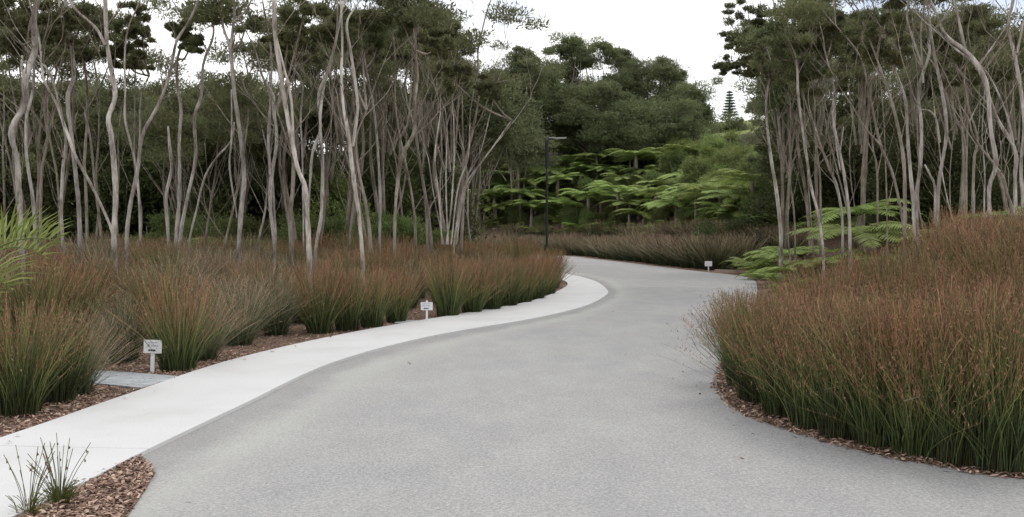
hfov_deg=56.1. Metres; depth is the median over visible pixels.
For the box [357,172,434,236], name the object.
bush
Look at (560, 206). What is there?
bush
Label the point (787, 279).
fern
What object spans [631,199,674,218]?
tree fern
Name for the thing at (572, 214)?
bush
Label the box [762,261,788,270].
fern
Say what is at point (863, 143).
tree
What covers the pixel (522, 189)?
tree fern
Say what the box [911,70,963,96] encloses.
bush
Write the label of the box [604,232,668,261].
rush clump
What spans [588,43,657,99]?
broad crowned tree
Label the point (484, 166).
broad crowned tree
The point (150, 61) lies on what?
slender tree
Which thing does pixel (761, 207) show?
bush
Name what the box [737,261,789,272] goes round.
fern
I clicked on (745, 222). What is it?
bush
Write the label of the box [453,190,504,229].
tree fern
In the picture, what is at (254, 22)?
pale tree
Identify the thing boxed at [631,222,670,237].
rush clump
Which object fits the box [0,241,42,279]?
rush clump
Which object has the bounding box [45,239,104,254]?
rush clump
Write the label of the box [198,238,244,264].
rush clump
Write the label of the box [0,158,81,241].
bush
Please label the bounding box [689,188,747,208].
tree fern
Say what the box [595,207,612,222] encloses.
bush
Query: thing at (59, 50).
pale tree
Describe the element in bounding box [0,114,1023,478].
ground
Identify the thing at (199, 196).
pale tree
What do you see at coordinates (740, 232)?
rush clump
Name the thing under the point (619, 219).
bush
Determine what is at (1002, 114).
bush
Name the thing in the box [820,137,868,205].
bush
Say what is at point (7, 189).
bush
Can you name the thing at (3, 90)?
slender tree
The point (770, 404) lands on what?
rush clump
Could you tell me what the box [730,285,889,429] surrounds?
rush clump
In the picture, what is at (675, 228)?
rush clump
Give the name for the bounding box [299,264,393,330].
rush clump
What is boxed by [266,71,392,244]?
broad crowned tree
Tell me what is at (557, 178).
tree fern
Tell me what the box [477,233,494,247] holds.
rush clump
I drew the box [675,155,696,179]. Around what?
bush
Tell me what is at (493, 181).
bush
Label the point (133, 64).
pale tree
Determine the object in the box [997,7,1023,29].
bush
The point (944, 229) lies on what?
rush clump
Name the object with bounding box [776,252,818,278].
fern
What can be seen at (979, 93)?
slender tree
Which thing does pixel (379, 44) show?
pale tree
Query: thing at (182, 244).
rush clump
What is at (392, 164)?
bush
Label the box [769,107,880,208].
bush
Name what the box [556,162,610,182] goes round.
tree fern
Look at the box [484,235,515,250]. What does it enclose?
rush clump
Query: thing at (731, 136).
bush
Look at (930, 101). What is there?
broad crowned tree
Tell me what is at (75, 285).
rush clump
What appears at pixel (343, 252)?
rush clump
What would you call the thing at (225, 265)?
rush clump
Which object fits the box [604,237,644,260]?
rush clump
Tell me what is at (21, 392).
rush clump
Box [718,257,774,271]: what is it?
fern
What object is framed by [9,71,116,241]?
broad crowned tree
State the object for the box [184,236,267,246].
clump
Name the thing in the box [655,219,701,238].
rush clump
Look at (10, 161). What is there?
slender tree
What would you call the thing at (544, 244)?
rush clump
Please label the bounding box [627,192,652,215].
bush
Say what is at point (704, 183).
bush
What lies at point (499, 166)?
bush
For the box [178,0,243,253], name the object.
pale tree
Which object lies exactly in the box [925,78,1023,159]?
broad crowned tree
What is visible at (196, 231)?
bush
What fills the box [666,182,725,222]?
tree fern
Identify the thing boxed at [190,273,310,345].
rush clump
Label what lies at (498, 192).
tree fern
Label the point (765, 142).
bush
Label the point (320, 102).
pale tree
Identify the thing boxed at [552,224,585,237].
rush clump
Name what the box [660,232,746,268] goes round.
rush clump
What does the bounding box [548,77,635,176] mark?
broad crowned tree
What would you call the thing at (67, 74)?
broad crowned tree
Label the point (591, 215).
bush
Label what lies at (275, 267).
rush clump
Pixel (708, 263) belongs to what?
plant label
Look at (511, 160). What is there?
broad crowned tree
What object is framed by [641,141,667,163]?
bush
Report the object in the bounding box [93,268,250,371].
rush clump
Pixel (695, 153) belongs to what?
bush
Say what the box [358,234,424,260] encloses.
rush clump
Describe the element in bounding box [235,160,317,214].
bush
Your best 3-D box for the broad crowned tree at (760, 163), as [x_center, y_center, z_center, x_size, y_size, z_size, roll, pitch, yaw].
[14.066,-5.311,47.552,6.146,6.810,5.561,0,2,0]
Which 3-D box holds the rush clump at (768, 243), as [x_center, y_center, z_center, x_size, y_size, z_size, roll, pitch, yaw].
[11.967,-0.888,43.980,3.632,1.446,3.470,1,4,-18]
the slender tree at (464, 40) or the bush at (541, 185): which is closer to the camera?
the slender tree at (464, 40)
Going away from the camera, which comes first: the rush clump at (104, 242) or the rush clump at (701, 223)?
the rush clump at (104, 242)
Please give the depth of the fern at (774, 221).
46.37 m
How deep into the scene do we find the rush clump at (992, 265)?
9.51 m
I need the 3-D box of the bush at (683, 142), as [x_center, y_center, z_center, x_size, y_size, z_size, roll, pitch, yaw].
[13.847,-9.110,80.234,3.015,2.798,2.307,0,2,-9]
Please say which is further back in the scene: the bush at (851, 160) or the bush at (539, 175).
the bush at (539, 175)
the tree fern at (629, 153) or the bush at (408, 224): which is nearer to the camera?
the bush at (408, 224)
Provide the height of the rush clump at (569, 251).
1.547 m
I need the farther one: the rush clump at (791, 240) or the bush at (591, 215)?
the bush at (591, 215)
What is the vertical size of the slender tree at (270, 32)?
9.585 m
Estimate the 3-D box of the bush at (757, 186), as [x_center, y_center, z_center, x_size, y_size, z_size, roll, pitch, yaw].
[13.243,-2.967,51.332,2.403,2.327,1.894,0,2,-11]
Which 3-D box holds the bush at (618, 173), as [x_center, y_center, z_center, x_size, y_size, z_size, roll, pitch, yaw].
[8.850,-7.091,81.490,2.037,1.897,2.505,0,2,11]
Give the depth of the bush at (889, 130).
41.87 m
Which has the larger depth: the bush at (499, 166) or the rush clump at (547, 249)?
the bush at (499, 166)
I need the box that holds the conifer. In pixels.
[720,89,738,119]
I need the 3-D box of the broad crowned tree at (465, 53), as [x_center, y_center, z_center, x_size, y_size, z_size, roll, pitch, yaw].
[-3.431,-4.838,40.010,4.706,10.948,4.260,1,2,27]
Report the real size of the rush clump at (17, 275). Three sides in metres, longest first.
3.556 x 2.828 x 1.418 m
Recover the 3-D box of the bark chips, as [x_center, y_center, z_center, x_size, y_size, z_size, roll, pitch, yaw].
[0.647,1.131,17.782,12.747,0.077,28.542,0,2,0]
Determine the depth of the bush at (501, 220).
79.58 m
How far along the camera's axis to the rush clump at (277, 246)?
25.70 m
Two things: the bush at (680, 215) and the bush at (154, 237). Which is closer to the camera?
the bush at (154, 237)
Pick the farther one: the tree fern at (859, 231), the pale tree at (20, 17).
the tree fern at (859, 231)
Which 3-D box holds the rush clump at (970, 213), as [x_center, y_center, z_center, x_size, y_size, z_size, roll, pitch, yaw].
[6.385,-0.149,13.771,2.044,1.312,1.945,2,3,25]
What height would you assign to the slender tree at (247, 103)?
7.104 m
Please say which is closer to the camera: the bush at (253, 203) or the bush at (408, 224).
the bush at (408, 224)
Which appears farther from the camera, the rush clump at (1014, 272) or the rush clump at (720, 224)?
the rush clump at (720, 224)
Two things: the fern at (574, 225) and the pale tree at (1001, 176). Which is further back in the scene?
the fern at (574, 225)
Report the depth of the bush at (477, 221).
40.27 m
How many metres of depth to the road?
7.43 m
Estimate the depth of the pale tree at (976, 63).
16.84 m
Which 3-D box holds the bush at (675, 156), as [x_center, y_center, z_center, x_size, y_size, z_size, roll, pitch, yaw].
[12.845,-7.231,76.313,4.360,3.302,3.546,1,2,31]
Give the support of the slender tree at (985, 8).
on the ground
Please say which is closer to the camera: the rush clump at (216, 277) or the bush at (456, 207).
the rush clump at (216, 277)
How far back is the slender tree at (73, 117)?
26.45 m
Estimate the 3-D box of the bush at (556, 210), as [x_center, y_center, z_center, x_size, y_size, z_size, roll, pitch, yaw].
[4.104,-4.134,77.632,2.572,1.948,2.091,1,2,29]
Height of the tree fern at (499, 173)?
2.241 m
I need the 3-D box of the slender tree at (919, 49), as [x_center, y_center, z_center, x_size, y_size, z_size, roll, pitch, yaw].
[15.815,-4.710,34.750,4.052,10.298,3.789,-1,2,-37]
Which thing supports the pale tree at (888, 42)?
on the ground
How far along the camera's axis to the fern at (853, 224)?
43.47 m
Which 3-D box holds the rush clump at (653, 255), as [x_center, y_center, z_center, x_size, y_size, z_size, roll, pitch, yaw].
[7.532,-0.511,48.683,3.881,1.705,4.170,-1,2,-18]
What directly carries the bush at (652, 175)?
on the ground
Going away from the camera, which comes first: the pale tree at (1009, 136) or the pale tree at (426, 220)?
the pale tree at (1009, 136)
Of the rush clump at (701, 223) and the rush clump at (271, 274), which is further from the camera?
the rush clump at (701, 223)
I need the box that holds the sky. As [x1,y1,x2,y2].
[0,0,1023,151]
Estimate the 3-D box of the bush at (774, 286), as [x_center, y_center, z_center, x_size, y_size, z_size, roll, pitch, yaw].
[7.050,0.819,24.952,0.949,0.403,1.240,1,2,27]
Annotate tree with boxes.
[0,0,45,284]
[0,0,73,241]
[0,0,80,254]
[0,0,98,248]
[0,4,56,224]
[0,23,60,244]
[0,26,81,242]
[0,71,89,216]
[2,0,90,256]
[3,0,110,231]
[4,0,123,247]
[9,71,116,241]
[25,0,121,266]
[44,5,164,239]
[52,2,125,252]
[52,78,169,192]
[61,0,171,235]
[64,0,129,308]
[72,0,198,226]
[84,34,129,244]
[84,50,207,247]
[89,71,201,229]
[99,0,157,248]
[116,98,228,207]
[117,77,204,116]
[124,0,201,270]
[137,74,267,247]
[155,78,267,227]
[161,0,287,248]
[163,0,207,270]
[164,126,172,251]
[169,0,336,276]
[169,81,211,100]
[177,0,289,271]
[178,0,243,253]
[181,30,289,253]
[184,94,287,218]
[188,48,322,253]
[188,122,234,255]
[194,67,279,160]
[198,36,310,235]
[212,0,321,273]
[218,72,340,226]
[221,0,337,322]
[241,2,318,223]
[252,0,332,248]
[266,0,367,244]
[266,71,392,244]
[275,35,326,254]
[295,0,364,282]
[303,16,401,245]
[308,0,386,278]
[309,0,428,257]
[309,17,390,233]
[314,0,462,271]
[321,3,401,235]
[323,79,442,167]
[327,0,426,237]
[329,0,392,209]
[334,0,487,250]
[335,20,430,221]
[345,0,401,253]
[362,1,460,289]
[363,0,485,261]
[369,0,463,216]
[374,0,476,303]
[374,9,492,229]
[383,18,484,230]
[384,0,550,256]
[387,92,473,175]
[396,0,533,245]
[405,59,552,240]
[407,50,476,241]
[432,0,552,257]
[461,90,547,212]
[476,88,561,222]
[481,40,576,209]
[526,66,597,166]
[529,46,575,164]
[547,27,599,165]
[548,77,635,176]
[555,31,644,152]
[579,96,690,175]
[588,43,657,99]
[608,54,696,147]
[638,93,712,153]
[648,73,739,137]
[707,4,827,278]
[709,113,750,132]
[711,0,797,283]
[717,20,820,278]
[728,47,826,251]
[733,102,824,215]
[742,0,836,276]
[742,97,767,116]
[745,0,839,275]
[762,26,849,267]
[765,0,940,262]
[783,0,854,274]
[784,14,899,250]
[785,57,905,123]
[790,10,861,267]
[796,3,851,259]
[803,98,909,203]
[805,5,902,247]
[819,0,978,261]
[830,8,898,249]
[839,0,949,231]
[840,0,958,258]
[852,29,907,261]
[854,58,936,112]
[859,0,915,253]
[863,0,957,260]
[874,0,1019,215]
[879,0,1007,228]
[884,7,984,219]
[890,8,976,242]
[892,2,1017,222]
[893,87,958,118]
[898,4,1023,224]
[900,0,1023,218]
[908,2,1013,219]
[910,0,987,218]
[923,0,1012,221]
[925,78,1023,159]
[926,0,1023,216]
[937,2,1023,216]
[941,0,1023,223]
[945,0,1023,216]
[970,21,1023,219]
[974,0,1023,222]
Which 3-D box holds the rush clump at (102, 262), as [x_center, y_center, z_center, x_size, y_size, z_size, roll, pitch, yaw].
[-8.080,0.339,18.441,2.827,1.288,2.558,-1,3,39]
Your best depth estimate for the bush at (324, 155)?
42.04 m
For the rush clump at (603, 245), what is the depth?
58.05 m
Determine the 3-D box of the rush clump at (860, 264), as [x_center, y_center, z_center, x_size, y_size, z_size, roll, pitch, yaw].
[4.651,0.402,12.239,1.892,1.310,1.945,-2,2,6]
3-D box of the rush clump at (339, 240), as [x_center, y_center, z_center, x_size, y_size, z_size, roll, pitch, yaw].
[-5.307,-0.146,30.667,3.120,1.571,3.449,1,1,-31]
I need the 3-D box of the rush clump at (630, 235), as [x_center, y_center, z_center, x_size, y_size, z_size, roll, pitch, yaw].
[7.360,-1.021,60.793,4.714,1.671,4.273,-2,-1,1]
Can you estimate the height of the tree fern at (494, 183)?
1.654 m
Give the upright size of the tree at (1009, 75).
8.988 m
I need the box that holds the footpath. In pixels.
[0,273,607,516]
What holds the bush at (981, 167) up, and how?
on the ground
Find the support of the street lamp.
on the ground
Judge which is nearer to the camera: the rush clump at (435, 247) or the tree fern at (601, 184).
the rush clump at (435, 247)
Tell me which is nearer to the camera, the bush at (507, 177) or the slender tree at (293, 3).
the slender tree at (293, 3)
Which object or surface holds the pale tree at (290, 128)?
on the ground
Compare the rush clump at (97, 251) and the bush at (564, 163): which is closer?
the rush clump at (97, 251)
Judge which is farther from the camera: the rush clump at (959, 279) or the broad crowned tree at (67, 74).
the broad crowned tree at (67, 74)
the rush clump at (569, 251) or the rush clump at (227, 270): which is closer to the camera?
the rush clump at (227, 270)
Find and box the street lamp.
[545,137,566,251]
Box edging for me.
[715,269,760,272]
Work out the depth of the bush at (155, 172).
36.25 m
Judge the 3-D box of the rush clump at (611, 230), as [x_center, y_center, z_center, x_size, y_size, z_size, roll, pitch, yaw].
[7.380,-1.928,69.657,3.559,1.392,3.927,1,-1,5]
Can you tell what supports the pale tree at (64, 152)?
on the ground
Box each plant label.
[143,340,161,372]
[421,300,432,320]
[705,261,711,270]
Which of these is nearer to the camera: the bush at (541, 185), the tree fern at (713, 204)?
the tree fern at (713, 204)
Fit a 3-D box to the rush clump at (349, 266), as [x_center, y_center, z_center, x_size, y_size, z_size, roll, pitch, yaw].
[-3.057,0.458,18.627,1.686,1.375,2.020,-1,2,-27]
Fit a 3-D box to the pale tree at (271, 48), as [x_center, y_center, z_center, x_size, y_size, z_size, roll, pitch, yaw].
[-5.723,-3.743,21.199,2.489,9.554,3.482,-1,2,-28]
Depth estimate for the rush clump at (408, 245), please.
24.45 m
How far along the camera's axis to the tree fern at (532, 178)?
79.72 m
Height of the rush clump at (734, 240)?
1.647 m
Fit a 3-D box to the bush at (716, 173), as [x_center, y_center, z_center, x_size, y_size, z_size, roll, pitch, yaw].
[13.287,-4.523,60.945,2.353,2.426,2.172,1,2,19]
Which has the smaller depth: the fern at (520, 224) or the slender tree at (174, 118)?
the slender tree at (174, 118)
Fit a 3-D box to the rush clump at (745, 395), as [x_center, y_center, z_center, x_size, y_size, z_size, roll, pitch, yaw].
[2.318,0.817,9.291,1.716,1.188,1.828,0,3,-24]
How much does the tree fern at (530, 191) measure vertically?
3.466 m
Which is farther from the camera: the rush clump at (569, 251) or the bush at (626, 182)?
the bush at (626, 182)
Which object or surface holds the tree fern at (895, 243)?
on the ground
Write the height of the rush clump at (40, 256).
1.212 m
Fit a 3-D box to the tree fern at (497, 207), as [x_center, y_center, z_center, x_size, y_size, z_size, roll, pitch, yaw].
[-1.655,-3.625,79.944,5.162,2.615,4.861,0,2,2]
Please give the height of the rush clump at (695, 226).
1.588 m
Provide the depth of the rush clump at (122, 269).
17.41 m
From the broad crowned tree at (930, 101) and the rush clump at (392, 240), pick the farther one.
the broad crowned tree at (930, 101)
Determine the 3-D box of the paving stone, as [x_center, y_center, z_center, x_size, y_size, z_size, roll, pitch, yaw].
[-1.877,1.168,17.317,0.715,0.046,0.693,1,2,23]
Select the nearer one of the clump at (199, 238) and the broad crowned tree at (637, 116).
the clump at (199, 238)
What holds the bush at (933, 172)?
on the ground
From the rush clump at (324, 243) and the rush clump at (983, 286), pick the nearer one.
the rush clump at (983, 286)
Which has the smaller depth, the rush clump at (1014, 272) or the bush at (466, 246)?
the rush clump at (1014, 272)
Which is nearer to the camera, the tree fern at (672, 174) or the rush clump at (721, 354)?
the rush clump at (721, 354)
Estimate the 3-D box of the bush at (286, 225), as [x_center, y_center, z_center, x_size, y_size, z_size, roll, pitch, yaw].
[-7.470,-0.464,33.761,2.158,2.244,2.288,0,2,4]
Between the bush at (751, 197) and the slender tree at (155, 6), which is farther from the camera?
the bush at (751, 197)
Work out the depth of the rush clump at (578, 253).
65.81 m
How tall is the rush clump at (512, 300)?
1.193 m
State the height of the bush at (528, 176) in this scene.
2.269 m
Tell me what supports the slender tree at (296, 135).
on the ground
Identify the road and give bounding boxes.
[127,255,1023,516]
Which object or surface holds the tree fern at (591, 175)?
on the ground
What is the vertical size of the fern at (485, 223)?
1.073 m
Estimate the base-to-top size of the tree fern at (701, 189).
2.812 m
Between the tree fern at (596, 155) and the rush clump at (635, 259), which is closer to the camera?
the rush clump at (635, 259)
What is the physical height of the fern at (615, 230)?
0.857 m
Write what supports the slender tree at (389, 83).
on the ground
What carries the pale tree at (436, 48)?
on the ground
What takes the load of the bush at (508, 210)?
on the ground
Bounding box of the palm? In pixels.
[0,200,72,308]
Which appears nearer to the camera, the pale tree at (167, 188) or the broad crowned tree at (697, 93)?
the pale tree at (167, 188)
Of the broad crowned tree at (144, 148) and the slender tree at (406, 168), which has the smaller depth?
the slender tree at (406, 168)
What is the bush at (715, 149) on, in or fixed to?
on the ground
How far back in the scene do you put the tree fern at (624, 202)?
69.97 m
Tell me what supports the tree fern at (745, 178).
on the ground
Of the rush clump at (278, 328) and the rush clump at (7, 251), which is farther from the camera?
the rush clump at (7, 251)
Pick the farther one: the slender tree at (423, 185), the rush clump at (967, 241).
the slender tree at (423, 185)
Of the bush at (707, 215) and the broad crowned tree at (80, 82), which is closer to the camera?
the broad crowned tree at (80, 82)
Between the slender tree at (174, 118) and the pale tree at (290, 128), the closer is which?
the pale tree at (290, 128)
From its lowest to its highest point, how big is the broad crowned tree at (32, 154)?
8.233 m
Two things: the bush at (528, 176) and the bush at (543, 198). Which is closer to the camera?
the bush at (543, 198)
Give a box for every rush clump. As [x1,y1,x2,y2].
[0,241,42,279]
[0,249,118,362]
[0,250,111,340]
[0,291,110,417]
[1,240,18,263]
[1,263,36,298]
[2,298,132,403]
[4,244,85,284]
[7,233,65,259]
[7,235,73,260]
[8,311,179,394]
[9,248,71,275]
[10,251,146,346]
[30,264,123,318]
[43,244,108,258]
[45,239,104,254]
[45,245,139,308]
[50,230,138,263]
[51,268,124,314]
[53,289,181,362]
[70,232,136,249]
[70,239,155,298]
[79,260,111,293]
[82,258,217,344]
[83,232,132,283]
[90,258,151,314]
[90,264,229,319]
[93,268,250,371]
[95,264,185,320]
[99,233,185,284]
[108,238,218,287]
[109,236,157,261]
[112,246,241,311]
[129,289,285,360]
[145,248,214,274]
[147,237,204,253]
[156,233,236,262]
[165,268,278,336]
[175,243,289,304]
[182,243,234,272]
[184,233,224,256]
[190,252,235,289]
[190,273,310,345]
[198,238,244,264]
[199,261,317,329]
[203,247,279,299]
[212,267,355,335]
[213,229,287,263]
[220,255,293,307]
[221,232,265,255]
[221,248,279,264]
[230,243,298,277]
[241,256,303,300]
[256,251,346,314]
[257,238,302,266]
[270,264,323,323]
[271,242,328,272]
[271,258,371,333]
[291,249,349,307]
[296,228,346,252]
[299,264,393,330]
[313,247,336,260]
[314,248,390,304]
[318,242,351,254]
[320,228,387,259]
[320,232,378,249]
[320,243,386,264]
[329,244,367,273]
[331,264,423,327]
[341,241,423,311]
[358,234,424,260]
[359,265,434,322]
[367,237,427,278]
[373,232,420,250]
[381,254,440,308]
[396,246,439,297]
[404,247,468,301]
[409,251,501,316]
[419,242,448,254]
[421,234,475,261]
[426,257,509,312]
[447,241,489,270]
[459,248,532,290]
[469,256,532,309]
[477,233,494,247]
[483,231,520,247]
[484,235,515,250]
[484,235,551,267]
[489,254,547,306]
[493,222,535,240]
[498,237,544,256]
[499,234,549,251]
[501,232,533,248]
[504,253,567,302]
[521,252,567,299]
[528,223,559,239]
[529,250,577,294]
[532,236,556,254]
[535,233,560,245]
[535,246,577,269]
[535,246,580,286]
[540,234,576,254]
[542,231,583,247]
[551,235,584,254]
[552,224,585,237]
[557,232,598,252]
[565,236,597,255]
[569,235,605,256]
[576,219,613,238]
[578,235,605,256]
[578,235,621,257]
[582,234,624,258]
[588,236,630,258]
[593,237,639,260]
[598,238,632,259]
[599,223,627,236]
[602,229,651,245]
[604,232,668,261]
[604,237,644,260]
[608,222,646,236]
[610,238,656,263]
[619,231,668,240]
[621,237,657,262]
[622,232,681,264]
[622,234,688,265]
[626,221,664,237]
[627,230,664,244]
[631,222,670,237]
[643,233,700,266]
[648,218,690,236]
[649,233,714,267]
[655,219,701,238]
[657,283,821,404]
[658,222,691,237]
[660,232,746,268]
[667,288,779,385]
[675,218,719,234]
[676,217,724,233]
[677,235,759,269]
[686,288,840,417]
[688,285,785,369]
[689,233,743,247]
[692,218,762,236]
[704,233,778,267]
[707,231,769,265]
[708,274,877,349]
[719,223,765,239]
[725,223,774,249]
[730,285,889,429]
[740,288,930,440]
[743,224,805,250]
[748,268,860,306]
[755,286,968,449]
[756,251,876,317]
[759,225,826,257]
[779,266,916,322]
[781,277,989,417]
[793,283,908,345]
[795,285,1023,459]
[805,239,934,313]
[821,250,901,295]
[839,277,1023,467]
[844,240,977,304]
[857,275,1023,475]
[864,250,993,314]
[864,264,971,323]
[877,222,970,279]
[884,204,997,262]
[890,265,1019,346]
[894,204,1021,299]
[897,214,1023,297]
[911,269,1023,379]
[922,223,1023,308]
[938,211,1014,232]
[947,203,1023,275]
[954,250,1023,331]
[974,212,1023,286]
[978,203,1022,232]
[978,216,1023,242]
[981,217,1023,254]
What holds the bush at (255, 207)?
on the ground
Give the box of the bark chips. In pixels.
[0,282,1023,516]
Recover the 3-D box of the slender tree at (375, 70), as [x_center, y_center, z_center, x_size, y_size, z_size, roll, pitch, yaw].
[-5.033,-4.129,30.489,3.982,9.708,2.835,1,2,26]
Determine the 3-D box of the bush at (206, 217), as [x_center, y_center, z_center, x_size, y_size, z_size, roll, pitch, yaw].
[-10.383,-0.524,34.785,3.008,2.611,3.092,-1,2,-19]
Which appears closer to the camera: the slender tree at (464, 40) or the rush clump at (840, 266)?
the rush clump at (840, 266)
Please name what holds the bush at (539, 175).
on the ground
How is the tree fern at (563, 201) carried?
on the ground
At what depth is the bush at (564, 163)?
84.63 m
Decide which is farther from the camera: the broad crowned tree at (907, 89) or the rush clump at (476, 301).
the broad crowned tree at (907, 89)
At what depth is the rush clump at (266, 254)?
23.19 m
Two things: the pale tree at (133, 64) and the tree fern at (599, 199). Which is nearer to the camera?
the pale tree at (133, 64)
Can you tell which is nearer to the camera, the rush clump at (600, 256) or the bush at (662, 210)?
the rush clump at (600, 256)
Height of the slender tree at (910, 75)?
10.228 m
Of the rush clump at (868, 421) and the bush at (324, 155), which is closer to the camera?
the rush clump at (868, 421)
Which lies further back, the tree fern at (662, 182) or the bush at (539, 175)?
the bush at (539, 175)
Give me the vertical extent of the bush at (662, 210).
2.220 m
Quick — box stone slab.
[90,371,176,389]
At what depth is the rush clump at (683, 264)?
44.06 m
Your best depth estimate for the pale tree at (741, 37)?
28.74 m
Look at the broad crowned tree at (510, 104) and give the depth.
43.72 m
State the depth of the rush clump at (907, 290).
9.65 m
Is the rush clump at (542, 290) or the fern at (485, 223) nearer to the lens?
the rush clump at (542, 290)
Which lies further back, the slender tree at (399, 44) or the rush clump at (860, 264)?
the slender tree at (399, 44)
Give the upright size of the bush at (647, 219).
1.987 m
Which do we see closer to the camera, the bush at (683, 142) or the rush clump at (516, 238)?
the rush clump at (516, 238)
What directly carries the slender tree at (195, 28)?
on the ground
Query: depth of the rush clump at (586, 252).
64.09 m
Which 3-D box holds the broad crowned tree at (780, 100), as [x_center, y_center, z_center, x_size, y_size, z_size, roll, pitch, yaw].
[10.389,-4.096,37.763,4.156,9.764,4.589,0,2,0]
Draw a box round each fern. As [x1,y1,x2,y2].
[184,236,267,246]
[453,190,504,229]
[465,189,508,211]
[465,189,515,228]
[465,203,499,228]
[474,200,517,228]
[480,216,505,225]
[481,169,520,180]
[482,181,526,196]
[485,185,545,202]
[489,188,551,226]
[496,222,528,229]
[502,199,557,230]
[506,173,563,213]
[513,190,566,208]
[514,226,555,233]
[520,166,576,192]
[531,197,585,227]
[532,172,585,214]
[542,142,584,180]
[543,180,580,188]
[543,215,562,224]
[549,154,605,191]
[553,187,613,218]
[553,227,582,233]
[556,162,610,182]
[557,222,600,233]
[565,151,620,179]
[572,192,626,213]
[574,171,607,180]
[578,180,653,227]
[581,165,629,177]
[583,179,640,190]
[586,221,626,228]
[594,155,647,171]
[594,199,648,227]
[596,172,642,182]
[599,147,666,170]
[600,188,662,219]
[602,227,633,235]
[609,208,664,224]
[616,164,664,174]
[621,185,671,207]
[626,151,687,166]
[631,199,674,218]
[634,178,676,187]
[636,196,692,223]
[639,220,674,229]
[650,191,693,212]
[651,144,699,162]
[655,169,686,182]
[659,178,721,217]
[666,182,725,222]
[666,184,744,217]
[686,201,744,215]
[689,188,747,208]
[692,213,716,221]
[698,203,750,217]
[705,168,780,194]
[707,217,740,225]
[710,212,739,223]
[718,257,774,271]
[726,256,788,269]
[727,252,777,263]
[732,214,768,227]
[735,266,778,278]
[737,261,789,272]
[739,246,837,273]
[744,263,825,281]
[744,269,807,283]
[747,213,812,229]
[760,268,817,281]
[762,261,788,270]
[775,221,921,251]
[775,256,883,276]
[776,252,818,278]
[789,213,846,231]
[796,215,865,228]
[804,198,933,254]
[815,243,911,273]
[881,229,942,248]
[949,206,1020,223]
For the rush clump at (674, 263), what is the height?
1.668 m
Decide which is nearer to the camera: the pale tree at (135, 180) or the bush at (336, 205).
the pale tree at (135, 180)
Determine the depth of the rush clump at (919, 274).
10.15 m
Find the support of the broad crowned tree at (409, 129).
on the ground
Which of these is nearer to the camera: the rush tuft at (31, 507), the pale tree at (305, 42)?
the rush tuft at (31, 507)
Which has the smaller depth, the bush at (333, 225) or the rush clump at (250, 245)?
the rush clump at (250, 245)
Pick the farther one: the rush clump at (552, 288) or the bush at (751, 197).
the bush at (751, 197)
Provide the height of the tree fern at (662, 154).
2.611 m
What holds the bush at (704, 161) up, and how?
on the ground
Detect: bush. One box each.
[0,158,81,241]
[0,166,31,247]
[0,173,94,242]
[51,153,172,238]
[51,166,107,241]
[59,135,197,236]
[119,164,233,240]
[120,230,142,241]
[122,136,265,235]
[130,208,187,246]
[135,231,161,244]
[147,228,174,245]
[172,212,243,247]
[193,152,279,217]
[196,208,223,230]
[208,210,254,236]
[220,219,256,239]
[222,152,289,222]
[224,213,280,239]
[227,178,279,228]
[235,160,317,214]
[251,162,349,237]
[256,209,304,245]
[276,216,313,237]
[277,144,346,172]
[277,214,323,247]
[295,166,375,243]
[305,210,358,250]
[307,130,459,235]
[351,209,392,241]
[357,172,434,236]
[363,211,428,248]
[384,159,502,246]
[417,226,455,251]
[422,165,480,238]
[444,238,482,252]
[475,170,504,196]
[485,197,509,219]
[488,169,498,182]
[489,211,508,226]
[492,162,508,170]
[497,174,512,184]
[499,198,517,218]
[505,204,529,225]
[509,176,528,196]
[512,151,544,177]
[526,172,534,185]
[527,181,552,200]
[532,205,556,229]
[535,172,555,186]
[536,187,555,209]
[549,154,575,182]
[549,198,566,214]
[550,185,563,196]
[555,185,572,198]
[558,203,579,227]
[558,204,578,216]
[562,144,590,164]
[567,178,589,197]
[569,212,581,226]
[576,175,608,202]
[576,202,603,226]
[589,143,632,170]
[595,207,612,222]
[602,204,627,227]
[604,164,621,176]
[605,181,627,207]
[608,173,635,196]
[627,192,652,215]
[628,170,643,187]
[639,168,668,188]
[640,182,660,198]
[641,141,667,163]
[641,208,667,223]
[648,203,673,224]
[655,147,693,180]
[662,135,694,163]
[662,181,682,203]
[670,163,679,177]
[671,176,694,183]
[671,196,693,217]
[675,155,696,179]
[675,208,692,224]
[676,156,722,183]
[682,158,711,177]
[682,194,701,217]
[685,137,705,158]
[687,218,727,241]
[694,144,717,163]
[695,173,709,183]
[695,196,718,220]
[696,145,718,160]
[696,198,717,221]
[697,131,730,157]
[697,178,716,210]
[702,169,728,180]
[705,163,729,174]
[710,148,727,167]
[713,143,755,167]
[717,185,749,222]
[721,128,751,149]
[721,214,758,242]
[724,145,754,176]
[730,187,767,215]
[731,148,779,191]
[731,187,775,219]
[737,191,767,223]
[739,120,825,225]
[742,184,771,213]
[748,113,844,158]
[762,137,851,223]
[765,283,794,295]
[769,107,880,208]
[807,127,874,210]
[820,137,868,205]
[822,108,902,205]
[837,98,939,210]
[846,106,961,213]
[858,168,922,243]
[866,111,995,218]
[867,125,1018,233]
[868,161,986,246]
[879,93,922,117]
[886,99,947,125]
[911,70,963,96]
[923,78,965,104]
[931,84,1018,137]
[947,141,1003,213]
[948,161,1023,221]
[959,88,1023,172]
[984,113,1021,198]
[985,139,1023,210]
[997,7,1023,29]
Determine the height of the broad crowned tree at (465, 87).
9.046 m
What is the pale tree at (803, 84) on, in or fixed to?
on the ground
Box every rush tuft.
[4,443,54,515]
[26,432,90,504]
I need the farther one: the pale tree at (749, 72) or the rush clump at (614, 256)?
the rush clump at (614, 256)

